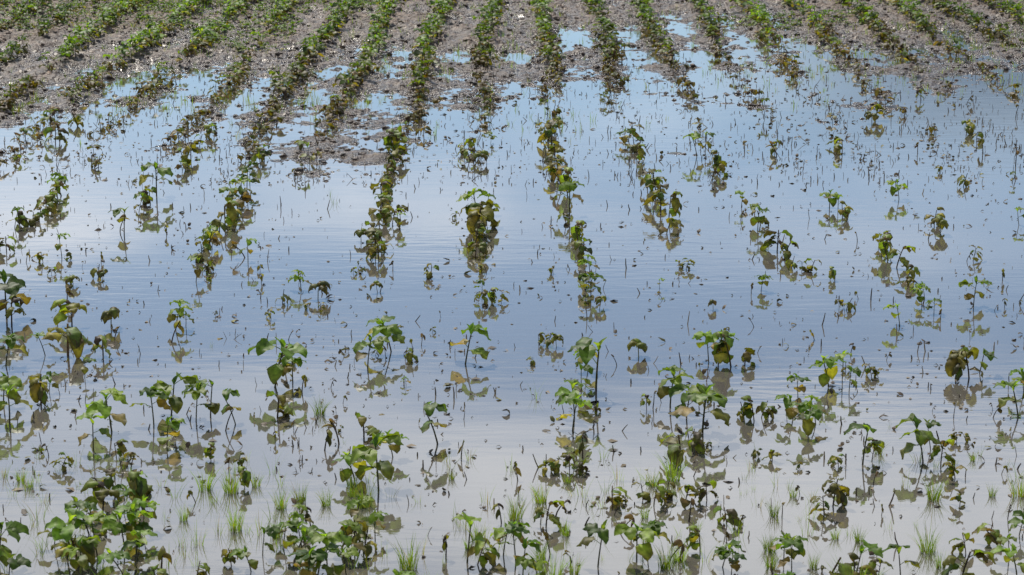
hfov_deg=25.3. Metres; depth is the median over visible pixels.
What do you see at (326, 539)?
soybean plant
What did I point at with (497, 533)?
soybean plant
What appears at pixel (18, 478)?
grass tuft
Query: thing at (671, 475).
grass tuft
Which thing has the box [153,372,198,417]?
soybean plant
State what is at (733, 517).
wilted soybean plant
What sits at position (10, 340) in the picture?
soybean plant
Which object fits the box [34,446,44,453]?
wilted soybean plant
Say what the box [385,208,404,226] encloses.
wilted soybean plant
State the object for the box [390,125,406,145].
wilted soybean plant
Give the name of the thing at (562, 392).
soybean plant
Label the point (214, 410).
soybean plant
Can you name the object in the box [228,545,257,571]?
soybean plant
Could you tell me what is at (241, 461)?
wilted soybean plant
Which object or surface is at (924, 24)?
soybean row
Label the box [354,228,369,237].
wilted soybean plant
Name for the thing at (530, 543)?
soybean plant
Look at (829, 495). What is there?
wilted soybean plant
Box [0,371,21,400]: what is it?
soybean plant
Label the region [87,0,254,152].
soybean row
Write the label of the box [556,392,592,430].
soybean plant
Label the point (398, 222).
soybean plant
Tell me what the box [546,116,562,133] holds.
wilted soybean plant
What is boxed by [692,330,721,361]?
soybean plant
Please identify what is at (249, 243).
soybean plant
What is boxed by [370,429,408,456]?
soybean plant
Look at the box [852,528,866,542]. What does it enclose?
grass tuft
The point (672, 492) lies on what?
wilted soybean plant
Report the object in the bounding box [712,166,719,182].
dead soybean plant
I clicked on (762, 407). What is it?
wilted soybean plant
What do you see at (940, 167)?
wilted soybean plant
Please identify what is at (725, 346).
wilted soybean plant
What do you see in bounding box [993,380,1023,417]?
soybean plant
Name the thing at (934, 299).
soybean plant
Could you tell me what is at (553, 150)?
wilted soybean plant
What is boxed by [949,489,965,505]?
wilted soybean plant
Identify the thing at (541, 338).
wilted soybean plant
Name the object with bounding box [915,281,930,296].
soybean plant
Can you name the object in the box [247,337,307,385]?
soybean plant
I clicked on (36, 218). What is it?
wilted soybean plant
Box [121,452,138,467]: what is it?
wilted soybean plant
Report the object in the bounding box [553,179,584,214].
soybean plant
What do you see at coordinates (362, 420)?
wilted soybean plant
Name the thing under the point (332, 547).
soybean plant
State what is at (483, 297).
wilted soybean plant
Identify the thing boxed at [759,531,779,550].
grass tuft
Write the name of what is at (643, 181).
wilted soybean plant
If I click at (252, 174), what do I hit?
soybean plant
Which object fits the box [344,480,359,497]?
grass tuft
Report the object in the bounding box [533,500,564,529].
wilted soybean plant
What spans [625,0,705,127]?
soybean row
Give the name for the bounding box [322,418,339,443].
dead soybean plant
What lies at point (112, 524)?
soybean plant
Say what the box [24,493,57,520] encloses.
grass sprig
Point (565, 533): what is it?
grass tuft
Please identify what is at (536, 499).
grass tuft
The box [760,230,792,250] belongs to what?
wilted soybean plant
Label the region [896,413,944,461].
soybean plant
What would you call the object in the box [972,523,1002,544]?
wilted soybean plant
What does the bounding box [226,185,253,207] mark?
wilted soybean plant
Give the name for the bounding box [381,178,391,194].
wilted soybean plant
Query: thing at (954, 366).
wilted soybean plant
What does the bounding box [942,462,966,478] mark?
wilted soybean plant
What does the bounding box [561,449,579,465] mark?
wilted soybean plant
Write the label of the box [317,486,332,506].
grass tuft
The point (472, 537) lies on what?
grass tuft
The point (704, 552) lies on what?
grass sprig
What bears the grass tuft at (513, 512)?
on the flood water
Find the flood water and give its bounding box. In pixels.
[0,3,1023,574]
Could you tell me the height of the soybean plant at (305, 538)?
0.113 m
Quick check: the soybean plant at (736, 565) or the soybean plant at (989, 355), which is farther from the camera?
the soybean plant at (989, 355)
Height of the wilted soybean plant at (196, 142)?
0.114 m
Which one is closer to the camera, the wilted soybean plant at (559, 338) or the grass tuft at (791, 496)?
the grass tuft at (791, 496)
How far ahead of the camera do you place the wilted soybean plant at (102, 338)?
7.96 m
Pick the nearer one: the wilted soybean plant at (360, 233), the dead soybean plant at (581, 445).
the dead soybean plant at (581, 445)
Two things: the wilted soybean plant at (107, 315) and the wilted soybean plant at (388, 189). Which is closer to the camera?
the wilted soybean plant at (107, 315)
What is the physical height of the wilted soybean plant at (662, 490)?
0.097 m
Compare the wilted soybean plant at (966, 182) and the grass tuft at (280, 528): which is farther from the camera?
the wilted soybean plant at (966, 182)
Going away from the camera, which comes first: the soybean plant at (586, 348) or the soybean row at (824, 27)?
the soybean plant at (586, 348)
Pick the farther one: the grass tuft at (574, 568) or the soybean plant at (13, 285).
the soybean plant at (13, 285)
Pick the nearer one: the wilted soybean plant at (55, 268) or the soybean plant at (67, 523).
the soybean plant at (67, 523)
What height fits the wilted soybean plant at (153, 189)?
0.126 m
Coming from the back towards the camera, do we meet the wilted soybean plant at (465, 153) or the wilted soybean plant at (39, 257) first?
the wilted soybean plant at (465, 153)
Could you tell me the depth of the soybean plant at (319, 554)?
5.77 m
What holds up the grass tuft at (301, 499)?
on the flood water
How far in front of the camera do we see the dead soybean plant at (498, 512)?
6.25 m
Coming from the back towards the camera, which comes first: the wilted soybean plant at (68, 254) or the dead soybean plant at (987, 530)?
the wilted soybean plant at (68, 254)
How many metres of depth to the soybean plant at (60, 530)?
5.95 m
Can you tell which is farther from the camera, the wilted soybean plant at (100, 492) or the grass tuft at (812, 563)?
the wilted soybean plant at (100, 492)
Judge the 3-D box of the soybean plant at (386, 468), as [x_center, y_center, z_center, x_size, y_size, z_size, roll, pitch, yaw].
[-0.390,0.523,6.563,0.148,0.225,0.166,3,14,15]
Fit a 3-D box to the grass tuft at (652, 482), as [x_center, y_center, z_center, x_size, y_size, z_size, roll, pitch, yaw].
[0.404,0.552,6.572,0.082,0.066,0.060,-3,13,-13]
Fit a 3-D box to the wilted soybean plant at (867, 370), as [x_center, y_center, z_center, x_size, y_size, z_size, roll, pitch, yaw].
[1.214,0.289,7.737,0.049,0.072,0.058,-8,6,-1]
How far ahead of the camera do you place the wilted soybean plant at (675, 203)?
10.36 m
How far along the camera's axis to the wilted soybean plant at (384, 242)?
9.68 m
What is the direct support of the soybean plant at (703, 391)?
on the ground
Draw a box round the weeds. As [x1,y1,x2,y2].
[0,0,1023,51]
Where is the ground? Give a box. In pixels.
[0,0,1023,177]
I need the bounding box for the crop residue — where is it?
[0,48,1023,574]
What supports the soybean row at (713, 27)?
on the ground
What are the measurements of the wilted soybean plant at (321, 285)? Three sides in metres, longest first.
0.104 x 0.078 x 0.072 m
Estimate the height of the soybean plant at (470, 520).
0.178 m
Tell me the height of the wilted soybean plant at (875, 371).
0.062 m
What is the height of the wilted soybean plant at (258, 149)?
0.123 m
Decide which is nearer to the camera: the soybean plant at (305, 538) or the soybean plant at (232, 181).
the soybean plant at (305, 538)
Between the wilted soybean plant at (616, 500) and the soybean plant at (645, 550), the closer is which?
the soybean plant at (645, 550)
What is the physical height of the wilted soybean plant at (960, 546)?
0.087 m
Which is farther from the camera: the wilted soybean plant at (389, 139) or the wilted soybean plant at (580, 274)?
the wilted soybean plant at (389, 139)
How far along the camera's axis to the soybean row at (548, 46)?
15.98 m
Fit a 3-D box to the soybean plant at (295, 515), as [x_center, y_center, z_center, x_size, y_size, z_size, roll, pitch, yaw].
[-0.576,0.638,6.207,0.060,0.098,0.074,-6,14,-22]
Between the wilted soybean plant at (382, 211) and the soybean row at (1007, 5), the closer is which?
the wilted soybean plant at (382, 211)
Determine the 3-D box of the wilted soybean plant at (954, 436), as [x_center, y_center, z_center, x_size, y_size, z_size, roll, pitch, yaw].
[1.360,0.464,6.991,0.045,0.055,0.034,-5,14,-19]
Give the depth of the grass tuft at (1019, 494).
6.49 m
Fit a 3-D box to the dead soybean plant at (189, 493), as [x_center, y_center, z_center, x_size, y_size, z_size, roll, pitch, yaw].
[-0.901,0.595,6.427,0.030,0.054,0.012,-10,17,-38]
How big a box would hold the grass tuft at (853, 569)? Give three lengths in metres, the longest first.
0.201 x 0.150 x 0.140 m
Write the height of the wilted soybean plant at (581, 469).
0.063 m
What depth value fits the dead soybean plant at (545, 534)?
6.01 m
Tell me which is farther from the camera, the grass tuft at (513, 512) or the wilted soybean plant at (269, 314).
the wilted soybean plant at (269, 314)
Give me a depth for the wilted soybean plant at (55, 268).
9.25 m
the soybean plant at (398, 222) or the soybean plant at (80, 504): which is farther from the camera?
the soybean plant at (398, 222)
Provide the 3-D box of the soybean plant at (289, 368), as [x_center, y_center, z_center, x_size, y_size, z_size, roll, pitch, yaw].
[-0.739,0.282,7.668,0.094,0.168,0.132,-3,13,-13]
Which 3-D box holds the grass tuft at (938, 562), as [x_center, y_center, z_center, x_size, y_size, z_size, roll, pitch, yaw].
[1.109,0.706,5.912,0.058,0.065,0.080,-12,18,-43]
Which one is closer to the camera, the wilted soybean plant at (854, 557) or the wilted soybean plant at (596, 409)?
the wilted soybean plant at (854, 557)
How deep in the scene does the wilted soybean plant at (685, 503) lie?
6.39 m
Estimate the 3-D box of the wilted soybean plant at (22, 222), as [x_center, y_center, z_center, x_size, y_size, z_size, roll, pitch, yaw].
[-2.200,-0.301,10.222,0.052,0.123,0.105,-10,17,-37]
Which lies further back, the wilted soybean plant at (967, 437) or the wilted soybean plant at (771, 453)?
the wilted soybean plant at (967, 437)
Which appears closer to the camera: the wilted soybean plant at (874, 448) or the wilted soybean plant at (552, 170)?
the wilted soybean plant at (874, 448)
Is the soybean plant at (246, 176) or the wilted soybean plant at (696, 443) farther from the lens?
the soybean plant at (246, 176)
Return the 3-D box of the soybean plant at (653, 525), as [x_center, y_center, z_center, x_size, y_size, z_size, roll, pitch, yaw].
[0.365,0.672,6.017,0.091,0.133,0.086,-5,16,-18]
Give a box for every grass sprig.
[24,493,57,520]
[193,516,207,546]
[202,486,221,503]
[212,514,225,534]
[243,513,265,535]
[260,501,290,519]
[357,548,374,567]
[572,474,592,497]
[699,537,715,562]
[727,519,744,536]
[794,516,817,534]
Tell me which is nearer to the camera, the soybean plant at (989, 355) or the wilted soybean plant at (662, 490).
the wilted soybean plant at (662, 490)
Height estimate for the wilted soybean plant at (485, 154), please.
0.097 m
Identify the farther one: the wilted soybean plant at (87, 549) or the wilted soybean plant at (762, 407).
the wilted soybean plant at (762, 407)
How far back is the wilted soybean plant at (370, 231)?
9.83 m
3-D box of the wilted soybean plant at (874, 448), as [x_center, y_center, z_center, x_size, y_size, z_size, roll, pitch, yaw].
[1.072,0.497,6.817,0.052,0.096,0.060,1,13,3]
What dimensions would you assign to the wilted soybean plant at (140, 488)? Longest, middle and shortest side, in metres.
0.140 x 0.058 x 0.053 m
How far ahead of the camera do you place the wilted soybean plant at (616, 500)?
6.38 m
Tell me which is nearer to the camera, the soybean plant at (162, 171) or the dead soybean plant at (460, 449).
the dead soybean plant at (460, 449)
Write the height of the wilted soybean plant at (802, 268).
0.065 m
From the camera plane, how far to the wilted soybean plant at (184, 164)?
11.54 m
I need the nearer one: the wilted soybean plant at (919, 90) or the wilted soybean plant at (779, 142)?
the wilted soybean plant at (779, 142)
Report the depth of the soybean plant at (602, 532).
5.88 m
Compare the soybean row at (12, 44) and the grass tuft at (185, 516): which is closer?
the grass tuft at (185, 516)
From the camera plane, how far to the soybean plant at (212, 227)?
9.81 m
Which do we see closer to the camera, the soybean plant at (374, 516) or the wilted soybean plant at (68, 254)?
the soybean plant at (374, 516)
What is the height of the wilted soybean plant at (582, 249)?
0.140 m
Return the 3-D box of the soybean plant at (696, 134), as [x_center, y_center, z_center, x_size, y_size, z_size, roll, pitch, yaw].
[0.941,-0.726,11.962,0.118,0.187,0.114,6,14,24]
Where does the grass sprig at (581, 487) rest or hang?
on the flood water
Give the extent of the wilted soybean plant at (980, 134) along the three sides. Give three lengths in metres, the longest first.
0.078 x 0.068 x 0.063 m
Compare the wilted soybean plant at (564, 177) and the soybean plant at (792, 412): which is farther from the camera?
the wilted soybean plant at (564, 177)
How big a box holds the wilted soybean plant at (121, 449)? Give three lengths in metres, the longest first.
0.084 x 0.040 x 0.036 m
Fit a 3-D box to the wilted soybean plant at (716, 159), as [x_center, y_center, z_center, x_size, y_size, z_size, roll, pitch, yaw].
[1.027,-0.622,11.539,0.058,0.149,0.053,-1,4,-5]
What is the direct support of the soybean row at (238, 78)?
on the ground
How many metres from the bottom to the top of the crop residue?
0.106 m
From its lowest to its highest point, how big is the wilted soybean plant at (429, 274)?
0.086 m
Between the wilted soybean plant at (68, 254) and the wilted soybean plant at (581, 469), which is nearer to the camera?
the wilted soybean plant at (581, 469)
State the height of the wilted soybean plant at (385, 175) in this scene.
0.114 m
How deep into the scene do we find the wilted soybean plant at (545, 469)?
6.69 m
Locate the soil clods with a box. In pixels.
[0,0,1023,181]
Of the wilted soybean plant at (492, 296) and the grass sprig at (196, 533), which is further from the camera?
the wilted soybean plant at (492, 296)
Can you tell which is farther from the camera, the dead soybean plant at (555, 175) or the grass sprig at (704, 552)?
the dead soybean plant at (555, 175)
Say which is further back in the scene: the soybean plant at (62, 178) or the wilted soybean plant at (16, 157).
the wilted soybean plant at (16, 157)
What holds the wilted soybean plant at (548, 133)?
on the ground
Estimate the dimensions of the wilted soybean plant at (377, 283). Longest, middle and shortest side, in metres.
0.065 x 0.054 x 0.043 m
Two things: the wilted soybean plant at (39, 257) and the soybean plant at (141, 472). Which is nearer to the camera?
the soybean plant at (141, 472)
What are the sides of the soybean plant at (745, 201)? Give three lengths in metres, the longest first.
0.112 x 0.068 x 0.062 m
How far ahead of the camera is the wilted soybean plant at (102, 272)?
9.14 m
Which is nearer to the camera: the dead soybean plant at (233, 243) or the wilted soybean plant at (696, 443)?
the wilted soybean plant at (696, 443)
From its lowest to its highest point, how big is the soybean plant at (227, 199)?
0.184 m
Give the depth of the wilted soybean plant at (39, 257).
9.47 m
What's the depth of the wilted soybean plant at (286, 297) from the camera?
8.75 m
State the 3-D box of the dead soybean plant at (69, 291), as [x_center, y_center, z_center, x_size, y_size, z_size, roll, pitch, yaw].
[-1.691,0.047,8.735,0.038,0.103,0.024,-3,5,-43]
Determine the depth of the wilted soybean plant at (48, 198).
10.54 m
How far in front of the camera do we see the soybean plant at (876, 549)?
5.73 m
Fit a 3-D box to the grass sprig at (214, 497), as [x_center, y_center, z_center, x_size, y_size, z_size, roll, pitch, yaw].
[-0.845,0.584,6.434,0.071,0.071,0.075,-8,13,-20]
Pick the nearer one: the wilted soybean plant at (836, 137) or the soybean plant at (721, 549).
the soybean plant at (721, 549)
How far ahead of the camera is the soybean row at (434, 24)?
15.05 m
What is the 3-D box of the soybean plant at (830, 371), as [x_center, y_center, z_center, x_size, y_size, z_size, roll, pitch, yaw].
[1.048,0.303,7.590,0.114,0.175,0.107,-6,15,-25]
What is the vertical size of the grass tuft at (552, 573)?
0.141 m
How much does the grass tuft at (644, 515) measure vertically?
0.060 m
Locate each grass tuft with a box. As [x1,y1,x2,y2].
[15,469,27,481]
[20,474,33,487]
[59,530,81,546]
[90,559,110,574]
[174,507,189,520]
[190,459,220,490]
[214,468,240,494]
[226,504,247,532]
[251,471,266,487]
[269,486,290,509]
[269,516,292,537]
[289,480,308,503]
[310,398,330,415]
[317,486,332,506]
[339,463,359,486]
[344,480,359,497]
[353,478,378,507]
[388,534,420,570]
[446,470,455,479]
[465,519,489,541]
[504,489,528,520]
[528,545,579,574]
[529,483,552,503]
[531,538,549,558]
[555,517,573,536]
[559,470,574,483]
[565,553,586,574]
[637,502,650,518]
[646,469,661,487]
[653,539,678,569]
[655,451,690,481]
[668,535,692,563]
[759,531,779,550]
[759,547,781,569]
[765,499,785,516]
[766,533,778,552]
[788,485,799,497]
[805,551,819,568]
[825,558,892,574]
[827,527,841,539]
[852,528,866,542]
[910,522,941,553]
[920,477,945,501]
[929,548,949,569]
[969,453,977,461]
[987,484,997,496]
[1004,472,1023,497]
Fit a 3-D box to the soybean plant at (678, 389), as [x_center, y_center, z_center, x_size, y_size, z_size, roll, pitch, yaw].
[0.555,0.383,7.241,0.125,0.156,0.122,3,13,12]
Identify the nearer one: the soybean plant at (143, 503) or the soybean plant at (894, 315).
the soybean plant at (143, 503)
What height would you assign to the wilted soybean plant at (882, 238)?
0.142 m
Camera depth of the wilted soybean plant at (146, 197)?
10.65 m
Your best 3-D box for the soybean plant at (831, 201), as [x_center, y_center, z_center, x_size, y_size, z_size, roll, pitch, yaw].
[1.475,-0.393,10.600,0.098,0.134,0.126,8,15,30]
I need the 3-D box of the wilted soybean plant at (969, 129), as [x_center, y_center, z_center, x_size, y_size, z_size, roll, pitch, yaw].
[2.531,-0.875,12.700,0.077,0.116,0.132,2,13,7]
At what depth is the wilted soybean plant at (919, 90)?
13.87 m
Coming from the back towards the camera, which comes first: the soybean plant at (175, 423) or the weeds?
the weeds
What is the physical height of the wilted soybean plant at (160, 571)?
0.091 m
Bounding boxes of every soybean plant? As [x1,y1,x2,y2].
[0,236,16,251]
[0,269,30,318]
[0,295,26,326]
[0,332,27,365]
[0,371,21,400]
[0,383,32,423]
[0,520,28,566]
[0,534,11,558]
[1,550,31,574]
[7,207,28,228]
[11,206,28,226]
[13,154,27,162]
[26,210,42,226]
[26,331,54,355]
[29,373,48,404]
[32,207,44,221]
[33,199,55,214]
[34,252,47,262]
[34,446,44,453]
[36,191,64,207]
[37,522,68,543]
[39,371,58,391]
[41,323,92,357]
[43,127,68,144]
[45,508,91,558]
[46,267,56,274]
[47,175,66,195]
[49,452,73,471]
[50,172,68,191]
[50,299,86,325]
[50,535,95,565]
[51,180,63,198]
[55,233,70,257]
[61,535,100,574]
[64,496,103,534]
[65,252,71,259]
[65,275,79,283]
[66,286,73,299]
[68,113,83,127]
[74,510,109,557]
[76,410,110,450]
[81,356,96,378]
[81,481,119,511]
[81,502,97,512]
[85,388,127,431]
[90,264,99,278]
[90,466,123,489]
[91,154,105,167]
[91,333,114,357]
[97,269,107,280]
[97,548,139,574]
[100,307,119,327]
[102,507,143,550]
[108,207,127,234]
[111,484,135,507]
[114,439,127,458]
[116,499,153,531]
[119,519,152,537]
[119,529,157,566]
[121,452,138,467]
[121,540,150,574]
[126,476,153,492]
[127,471,146,495]
[128,471,147,500]
[129,386,170,424]
[129,452,134,470]
[129,494,159,528]
[133,192,146,210]
[135,188,152,204]
[139,162,172,195]
[140,185,156,204]
[150,564,168,574]
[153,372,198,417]
[157,416,185,450]
[158,546,171,568]
[167,299,192,322]
[171,320,183,342]
[172,147,191,165]
[174,160,188,170]
[176,311,194,323]
[182,382,214,420]
[183,143,198,158]
[186,490,195,502]
[187,255,203,281]
[191,379,219,417]
[192,241,210,262]
[193,133,208,146]
[195,227,222,245]
[195,561,209,574]
[198,122,216,137]
[201,225,217,244]
[203,261,213,273]
[204,442,214,461]
[206,122,217,134]
[209,214,227,231]
[217,203,241,225]
[218,186,244,208]
[221,388,240,424]
[221,548,238,566]
[224,200,239,226]
[225,406,233,430]
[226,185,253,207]
[228,175,254,198]
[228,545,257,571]
[230,241,244,257]
[233,452,246,466]
[235,167,259,191]
[238,466,250,487]
[239,238,256,254]
[240,161,257,182]
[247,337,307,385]
[250,144,270,160]
[251,152,269,166]
[261,525,276,554]
[265,307,274,319]
[266,390,293,417]
[270,522,301,545]
[275,291,290,304]
[277,353,305,381]
[282,519,316,547]
[283,524,326,567]
[285,545,327,574]
[288,269,311,289]
[288,503,313,523]
[288,535,314,556]
[300,507,310,525]
[301,375,307,391]
[304,302,310,309]
[304,542,341,574]
[307,531,341,572]
[308,281,330,297]
[317,302,326,312]
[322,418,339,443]
[324,429,332,450]
[331,519,365,559]
[332,451,365,481]
[334,545,358,574]
[340,518,368,548]
[345,495,373,517]
[349,431,403,490]
[351,529,376,557]
[352,334,389,368]
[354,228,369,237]
[355,412,379,438]
[361,510,388,541]
[364,241,385,258]
[364,315,405,350]
[365,221,382,237]
[366,227,379,242]
[368,198,393,223]
[368,243,387,261]
[369,179,392,197]
[370,280,382,291]
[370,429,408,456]
[374,193,392,207]
[376,236,393,251]
[378,173,392,186]
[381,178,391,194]
[383,128,397,151]
[383,145,409,163]
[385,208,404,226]
[386,159,396,172]
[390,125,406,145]
[392,568,415,574]
[394,204,408,214]
[397,212,405,229]
[404,350,417,363]
[420,401,447,443]
[424,263,438,279]
[442,535,448,558]
[450,322,490,363]
[452,512,492,562]
[456,188,488,214]
[457,143,464,154]
[457,147,474,160]
[457,440,464,458]
[459,204,482,215]
[464,137,475,150]
[466,207,486,234]
[467,241,483,258]
[467,539,499,567]
[470,199,498,226]
[471,242,488,255]
[472,225,489,242]
[473,262,486,272]
[474,150,488,160]
[474,279,487,292]
[474,291,487,306]
[477,193,499,208]
[487,287,498,305]
[490,521,526,554]
[491,503,503,522]
[491,521,529,561]
[498,290,509,302]
[513,537,540,574]
[514,462,521,479]
[515,554,551,574]
[526,356,534,365]
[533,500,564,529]
[535,121,559,145]
[538,118,557,141]
[538,332,544,344]
[538,454,555,475]
[543,145,566,161]
[543,162,566,179]
[543,531,550,553]
[545,333,557,347]
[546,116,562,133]
[547,152,564,166]
[548,454,569,473]
[551,334,563,346]
[552,170,560,183]
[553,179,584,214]
[555,379,593,410]
[555,499,570,515]
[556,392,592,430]
[557,213,569,226]
[559,167,573,195]
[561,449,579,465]
[563,453,577,470]
[566,237,592,260]
[567,337,606,390]
[570,220,584,240]
[573,345,596,371]
[574,435,587,458]
[576,458,587,475]
[577,254,599,271]
[577,519,608,566]
[578,266,594,286]
[578,363,593,390]
[579,272,605,296]
[579,297,590,305]
[593,403,600,414]
[594,296,606,308]
[608,486,627,509]
[614,521,659,560]
[616,129,631,144]
[624,121,643,140]
[624,513,634,526]
[625,136,643,152]
[627,338,647,357]
[631,482,651,501]
[633,519,670,543]
[636,144,645,161]
[640,173,662,189]
[640,393,650,409]
[642,169,666,193]
[642,184,668,207]
[653,483,670,506]
[656,365,693,407]
[657,479,677,497]
[658,218,683,234]
[659,432,685,466]
[668,191,682,217]
[668,383,704,418]
[668,383,730,432]
[668,539,684,563]
[677,258,694,269]
[677,484,699,508]
[683,131,703,156]
[685,426,704,453]
[686,525,700,552]
[688,498,694,521]
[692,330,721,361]
[694,480,718,502]
[703,131,715,152]
[705,329,738,365]
[708,299,716,305]
[710,150,721,168]
[711,539,743,566]
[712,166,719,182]
[712,330,733,366]
[713,505,742,527]
[717,161,727,175]
[722,548,746,574]
[735,190,747,207]
[736,402,751,420]
[740,395,754,420]
[741,348,754,365]
[748,203,770,229]
[751,210,769,225]
[751,448,761,458]
[754,274,772,290]
[756,400,777,418]
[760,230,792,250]
[760,449,781,460]
[765,141,776,156]
[769,532,796,559]
[770,139,782,154]
[774,570,794,574]
[775,394,797,418]
[776,535,808,570]
[780,241,798,261]
[785,256,797,269]
[787,373,810,397]
[788,400,825,435]
[793,461,802,468]
[797,260,806,271]
[798,395,828,423]
[804,258,821,272]
[807,493,833,515]
[808,355,846,386]
[819,189,842,207]
[822,479,849,506]
[827,136,843,144]
[827,453,844,467]
[828,266,835,278]
[828,484,845,503]
[829,557,854,574]
[833,138,842,154]
[833,350,851,378]
[834,299,843,305]
[838,201,852,218]
[840,299,855,310]
[841,362,849,372]
[844,422,884,464]
[844,539,882,571]
[848,552,876,574]
[849,365,863,391]
[862,363,876,376]
[862,437,880,459]
[864,111,877,119]
[868,558,892,573]
[870,104,885,121]
[870,367,883,376]
[872,230,892,254]
[878,234,891,259]
[882,544,919,574]
[883,303,900,325]
[887,179,907,197]
[887,245,915,269]
[894,275,915,286]
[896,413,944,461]
[905,264,919,279]
[910,284,929,306]
[915,88,925,100]
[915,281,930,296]
[923,418,941,450]
[924,207,944,225]
[926,297,941,309]
[930,216,948,234]
[930,439,955,464]
[934,165,942,172]
[941,549,995,574]
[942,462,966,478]
[945,350,966,381]
[948,432,960,442]
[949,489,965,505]
[949,533,974,554]
[953,347,983,378]
[957,173,969,186]
[958,275,991,306]
[958,345,968,351]
[958,431,970,440]
[961,119,974,133]
[970,245,982,261]
[972,131,983,139]
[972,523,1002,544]
[978,138,984,152]
[979,348,995,373]
[984,528,997,544]
[990,543,1023,574]
[992,533,1016,549]
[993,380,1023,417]
[1008,368,1023,391]
[1008,510,1023,535]
[1014,207,1023,224]
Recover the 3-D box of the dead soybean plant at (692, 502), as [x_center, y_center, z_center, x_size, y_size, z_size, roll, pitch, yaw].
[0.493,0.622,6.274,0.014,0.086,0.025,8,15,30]
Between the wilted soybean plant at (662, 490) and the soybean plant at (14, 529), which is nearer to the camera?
the soybean plant at (14, 529)
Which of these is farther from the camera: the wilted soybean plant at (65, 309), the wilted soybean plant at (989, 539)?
the wilted soybean plant at (65, 309)
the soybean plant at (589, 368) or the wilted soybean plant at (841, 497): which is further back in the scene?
the soybean plant at (589, 368)
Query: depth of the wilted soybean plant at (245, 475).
6.54 m
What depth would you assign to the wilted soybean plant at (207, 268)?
9.27 m
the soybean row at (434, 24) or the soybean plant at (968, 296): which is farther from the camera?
the soybean row at (434, 24)
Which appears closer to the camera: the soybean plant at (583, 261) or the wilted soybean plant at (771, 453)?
the wilted soybean plant at (771, 453)
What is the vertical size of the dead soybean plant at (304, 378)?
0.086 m
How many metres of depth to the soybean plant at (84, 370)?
7.69 m
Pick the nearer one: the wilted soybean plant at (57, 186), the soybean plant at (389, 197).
the soybean plant at (389, 197)
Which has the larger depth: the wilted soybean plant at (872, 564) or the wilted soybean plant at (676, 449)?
the wilted soybean plant at (676, 449)
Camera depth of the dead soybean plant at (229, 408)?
7.11 m
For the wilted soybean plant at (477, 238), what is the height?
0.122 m
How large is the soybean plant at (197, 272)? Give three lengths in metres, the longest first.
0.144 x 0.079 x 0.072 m
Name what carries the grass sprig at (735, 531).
on the flood water
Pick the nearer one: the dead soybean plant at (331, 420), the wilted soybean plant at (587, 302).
the dead soybean plant at (331, 420)
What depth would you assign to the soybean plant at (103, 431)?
6.89 m
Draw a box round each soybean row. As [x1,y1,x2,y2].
[0,0,51,30]
[0,0,105,63]
[0,0,157,111]
[0,0,207,165]
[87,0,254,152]
[161,0,298,141]
[237,0,359,161]
[292,0,399,176]
[383,0,456,185]
[470,0,505,153]
[525,0,566,117]
[581,0,630,106]
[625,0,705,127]
[685,0,776,114]
[729,0,836,122]
[781,0,937,133]
[836,0,951,97]
[886,0,1020,97]
[924,0,1023,48]
[981,0,1023,23]
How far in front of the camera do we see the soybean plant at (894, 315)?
8.42 m
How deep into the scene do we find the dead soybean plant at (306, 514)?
6.22 m
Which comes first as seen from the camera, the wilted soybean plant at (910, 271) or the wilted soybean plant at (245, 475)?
the wilted soybean plant at (245, 475)
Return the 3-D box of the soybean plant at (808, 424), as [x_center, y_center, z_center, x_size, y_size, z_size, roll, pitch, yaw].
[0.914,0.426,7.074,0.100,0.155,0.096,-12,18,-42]
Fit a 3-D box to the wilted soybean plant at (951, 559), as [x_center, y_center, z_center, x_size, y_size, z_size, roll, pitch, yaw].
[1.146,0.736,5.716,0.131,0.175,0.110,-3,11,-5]
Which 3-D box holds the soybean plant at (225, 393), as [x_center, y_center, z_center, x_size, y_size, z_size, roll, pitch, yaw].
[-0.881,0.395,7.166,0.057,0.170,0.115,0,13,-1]
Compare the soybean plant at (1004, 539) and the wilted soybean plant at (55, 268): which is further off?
the wilted soybean plant at (55, 268)
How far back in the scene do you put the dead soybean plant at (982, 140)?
12.08 m
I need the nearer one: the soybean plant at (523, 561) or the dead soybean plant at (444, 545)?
the soybean plant at (523, 561)
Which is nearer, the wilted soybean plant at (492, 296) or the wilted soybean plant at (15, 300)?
the wilted soybean plant at (15, 300)
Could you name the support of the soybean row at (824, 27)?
on the ground
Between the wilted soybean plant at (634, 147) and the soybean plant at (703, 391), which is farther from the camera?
the wilted soybean plant at (634, 147)
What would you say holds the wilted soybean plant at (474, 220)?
on the ground
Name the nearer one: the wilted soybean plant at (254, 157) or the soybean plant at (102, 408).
the soybean plant at (102, 408)
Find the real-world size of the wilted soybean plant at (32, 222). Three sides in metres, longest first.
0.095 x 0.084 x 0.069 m
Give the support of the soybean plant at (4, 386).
on the ground
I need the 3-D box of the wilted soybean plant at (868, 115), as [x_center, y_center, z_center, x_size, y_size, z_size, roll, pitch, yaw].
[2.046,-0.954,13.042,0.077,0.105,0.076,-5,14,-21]
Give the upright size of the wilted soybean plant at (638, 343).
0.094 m
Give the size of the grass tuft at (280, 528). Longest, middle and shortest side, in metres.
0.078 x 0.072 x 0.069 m
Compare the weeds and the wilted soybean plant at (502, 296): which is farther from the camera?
the weeds
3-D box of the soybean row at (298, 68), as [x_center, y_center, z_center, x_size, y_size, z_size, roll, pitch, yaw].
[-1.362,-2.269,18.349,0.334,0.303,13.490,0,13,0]
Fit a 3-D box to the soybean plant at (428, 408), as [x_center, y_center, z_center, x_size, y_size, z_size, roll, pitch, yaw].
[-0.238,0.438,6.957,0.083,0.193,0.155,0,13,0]
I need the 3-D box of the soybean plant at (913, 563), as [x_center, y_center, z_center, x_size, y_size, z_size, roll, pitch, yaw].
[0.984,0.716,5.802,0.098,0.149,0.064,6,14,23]
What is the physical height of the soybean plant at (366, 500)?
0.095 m

